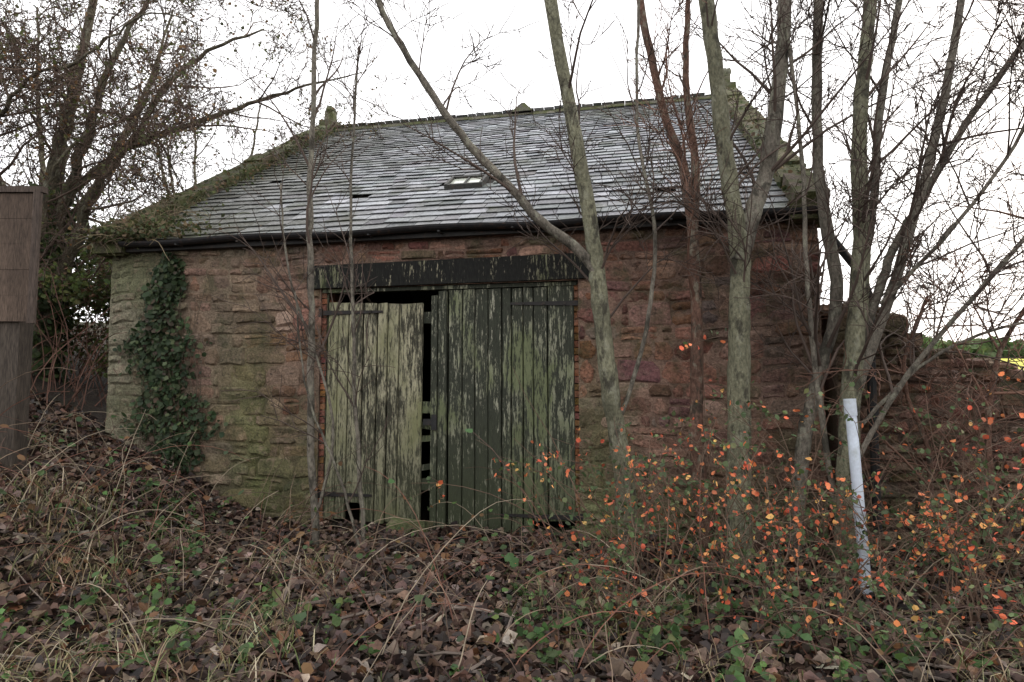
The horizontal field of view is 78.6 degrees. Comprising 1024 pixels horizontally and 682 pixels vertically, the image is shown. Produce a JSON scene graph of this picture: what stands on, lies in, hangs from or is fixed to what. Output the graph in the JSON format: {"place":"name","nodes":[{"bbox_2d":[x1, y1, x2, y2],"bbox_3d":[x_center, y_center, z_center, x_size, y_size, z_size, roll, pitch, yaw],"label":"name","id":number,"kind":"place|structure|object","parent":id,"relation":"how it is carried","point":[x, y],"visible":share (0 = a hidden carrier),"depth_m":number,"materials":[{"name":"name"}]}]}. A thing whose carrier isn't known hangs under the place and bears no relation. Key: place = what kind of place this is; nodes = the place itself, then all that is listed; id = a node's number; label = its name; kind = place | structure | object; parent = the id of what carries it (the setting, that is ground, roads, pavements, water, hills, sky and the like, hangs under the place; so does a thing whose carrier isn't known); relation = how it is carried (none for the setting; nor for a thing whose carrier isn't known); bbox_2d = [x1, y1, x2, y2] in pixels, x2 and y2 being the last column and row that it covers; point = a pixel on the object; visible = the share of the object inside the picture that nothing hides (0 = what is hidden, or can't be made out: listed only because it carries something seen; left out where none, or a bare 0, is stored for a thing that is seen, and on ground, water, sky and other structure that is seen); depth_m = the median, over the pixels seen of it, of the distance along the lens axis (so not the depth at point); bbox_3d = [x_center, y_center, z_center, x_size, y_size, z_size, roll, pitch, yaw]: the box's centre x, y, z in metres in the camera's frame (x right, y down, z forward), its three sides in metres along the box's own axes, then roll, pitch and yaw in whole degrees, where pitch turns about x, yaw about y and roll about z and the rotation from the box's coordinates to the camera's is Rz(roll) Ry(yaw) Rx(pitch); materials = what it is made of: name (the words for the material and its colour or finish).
{"place":"outdoors","nodes":[
{"label":"outdoors","id":0,"kind":"place"},
{"bbox_2d":[0,322,1023,681],"bbox_3d":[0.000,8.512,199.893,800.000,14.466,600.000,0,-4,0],"label":"ground","id":1,"kind":"structure","parent":0,"point":[98,410],"depth_m":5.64,"materials":[{"name":"brown plant"}]},
{"bbox_2d":[0,186,47,474],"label":"wooden signboard","id":2,"kind":"object","parent":1,"relation":"on","point":[20,219],"visible":0.93,"depth_m":5.66,"materials":[{"name":"brown wood"}]},
{"bbox_2d":[4,163,126,413],"bbox_3d":[-7.881,-0.910,9.758,8.217,4.108,8.014,0,-4,0],"label":"bramble thicket","id":3,"kind":"object","parent":1,"relation":"on","point":[89,292],"visible":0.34,"depth_m":9.31,"materials":[{"name":"brown plant"}]},
{"bbox_2d":[0,0,228,246],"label":"background tree","id":4,"kind":"object","parent":1,"relation":"on","point":[158,63],"visible":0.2,"depth_m":14.62,"materials":[{"name":"brown plant"}]},
{"bbox_2d":[110,52,284,201],"bbox_3d":[-9.316,-4.038,18.875,5.973,9.189,4.714,0,-4,0],"label":"background tree","id":5,"kind":"object","parent":1,"relation":"on","point":[193,170],"visible":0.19,"depth_m":18.68,"materials":[{"name":"brown plant"}]},
{"bbox_2d":[0,0,422,383],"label":"old hawthorn tree","id":6,"kind":"object","parent":1,"relation":"on","point":[59,214],"visible":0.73,"depth_m":8.98,"materials":[{"name":"brown plant"}]},
{"bbox_2d":[198,0,372,546],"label":"bare sapling","id":7,"kind":"object","parent":1,"relation":"on","point":[312,355],"visible":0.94,"depth_m":6.20,"materials":[{"name":"grey plant"}]},
{"bbox_2d":[223,1,394,546],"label":"bare sapling","id":8,"kind":"object","parent":1,"relation":"on","point":[353,286],"visible":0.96,"depth_m":6.10,"materials":[{"name":"grey plant"}]},
{"bbox_2d":[93,68,882,545],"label":"stone barn","id":9,"kind":"structure","parent":1,"relation":"on","point":[469,314],"depth_m":7.09,"materials":[{"name":"red stone"}]},
{"bbox_2d":[104,251,227,487],"bbox_3d":[-4.250,0.366,7.561,1.784,2.934,0.234,-1,-4,12],"label":"ivy plant","id":10,"kind":"object","parent":9,"relation":"attached to","point":[165,284],"visible":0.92,"depth_m":7.58,"materials":[{"name":"green plant"}]},
{"bbox_2d":[323,302,423,523],"bbox_3d":[-1.587,0.803,7.165,1.183,2.535,0.039,-1,-4,11],"label":"left door","id":11,"kind":"structure","parent":9,"relation":"in","point":[400,347],"depth_m":7.14,"materials":[{"name":"green paint"}]},
{"bbox_2d":[60,86,828,259],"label":"roof weeds","id":12,"kind":"object","parent":9,"relation":"on","point":[146,227],"visible":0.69,"depth_m":7.86,"materials":[{"name":"green plant"}]},
{"bbox_2d":[448,286,575,533],"bbox_3d":[-0.017,0.759,6.839,1.414,2.706,0.046,-1,-4,11],"label":"right door","id":13,"kind":"structure","parent":9,"relation":"in","point":[488,334],"depth_m":6.83,"materials":[{"name":"paint"}]},
{"bbox_2d":[0,473,1004,681],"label":"nettle patch","id":14,"kind":"object","parent":1,"relation":"on","point":[653,635],"visible":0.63,"depth_m":3.79,"materials":[{"name":"green plant"}]},
{"bbox_2d":[0,462,1009,681],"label":"fallen sticks","id":15,"kind":"object","parent":1,"relation":"on","point":[477,665],"visible":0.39,"depth_m":4.23,"materials":[{"name":"brown wood"}]},
{"bbox_2d":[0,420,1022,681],"bbox_3d":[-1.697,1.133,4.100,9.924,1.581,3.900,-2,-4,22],"label":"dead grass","id":16,"kind":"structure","parent":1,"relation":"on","point":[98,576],"depth_m":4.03,"materials":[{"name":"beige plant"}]},
{"bbox_2d":[0,367,1023,681],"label":"bramble bush","id":17,"kind":"object","parent":1,"relation":"on","point":[514,563],"visible":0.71,"depth_m":4.47,"materials":[{"name":"brown plant"}]},
{"bbox_2d":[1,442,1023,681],"bbox_3d":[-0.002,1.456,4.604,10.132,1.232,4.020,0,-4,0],"label":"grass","id":18,"kind":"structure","parent":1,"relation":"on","point":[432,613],"depth_m":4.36,"materials":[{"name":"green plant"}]},
{"bbox_2d":[316,0,751,567],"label":"bare tree","id":19,"kind":"object","parent":1,"relation":"on","point":[590,257],"visible":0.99,"depth_m":5.81,"materials":[{"name":"grey plant"}]},
{"bbox_2d":[603,0,767,549],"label":"bare tree","id":20,"kind":"object","parent":1,"relation":"on","point":[696,355],"visible":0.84,"depth_m":5.98,"materials":[{"name":"brown plant"}]},
{"bbox_2d":[407,315,1023,669],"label":"spindle shrub","id":21,"kind":"object","parent":1,"relation":"on","point":[873,553],"visible":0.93,"depth_m":4.45,"materials":[{"name":"orange plant"}]},
{"bbox_2d":[622,0,988,566],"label":"bare tree","id":22,"kind":"object","parent":1,"relation":"on","point":[742,228],"visible":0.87,"depth_m":5.62,"materials":[{"name":"grey plant"}]},
{"bbox_2d":[843,399,872,593],"bbox_3d":[2.673,1.270,4.826,0.091,1.645,0.191,1,-4,-15],"label":"white plastic pipe","id":23,"kind":"object","parent":1,"relation":"on","point":[850,405],"visible":0.64,"depth_m":4.83,"materials":[{"name":"plastic"}]},
{"bbox_2d":[722,0,1023,575],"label":"bare tree","id":24,"kind":"object","parent":1,"relation":"on","point":[863,334],"visible":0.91,"depth_m":5.44,"materials":[{"name":"grey plant"}]},
{"bbox_2d":[795,0,1023,579],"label":"bare tree","id":25,"kind":"object","parent":1,"relation":"on","point":[988,403],"visible":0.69,"depth_m":5.41,"materials":[{"name":"brown plant"}]},
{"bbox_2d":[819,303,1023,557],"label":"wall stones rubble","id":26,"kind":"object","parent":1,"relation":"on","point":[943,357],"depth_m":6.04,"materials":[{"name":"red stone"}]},
{"bbox_2d":[821,311,1023,555],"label":"stone wall","id":27,"kind":"structure","parent":1,"relation":"on","point":[832,425],"depth_m":6.08,"materials":[{"name":"brown stone"}]},
{"bbox_2d":[921,334,1023,357],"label":"hedge","id":28,"kind":"object","parent":1,"relation":"on","point":[987,348],"visible":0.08,"depth_m":64.54,"materials":[{"name":"green plant"}]},
{"bbox_2d":[0,0,1023,341],"label":"sky","id":29,"kind":"structure","parent":0,"point":[596,59],"materials":[{"name":"white"}]},
{"bbox_2d":[994,358,1023,369],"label":"field","id":30,"kind":"structure","parent":0,"point":[1020,363],"depth_m":57.16,"materials":[{"name":"yellow plant"}]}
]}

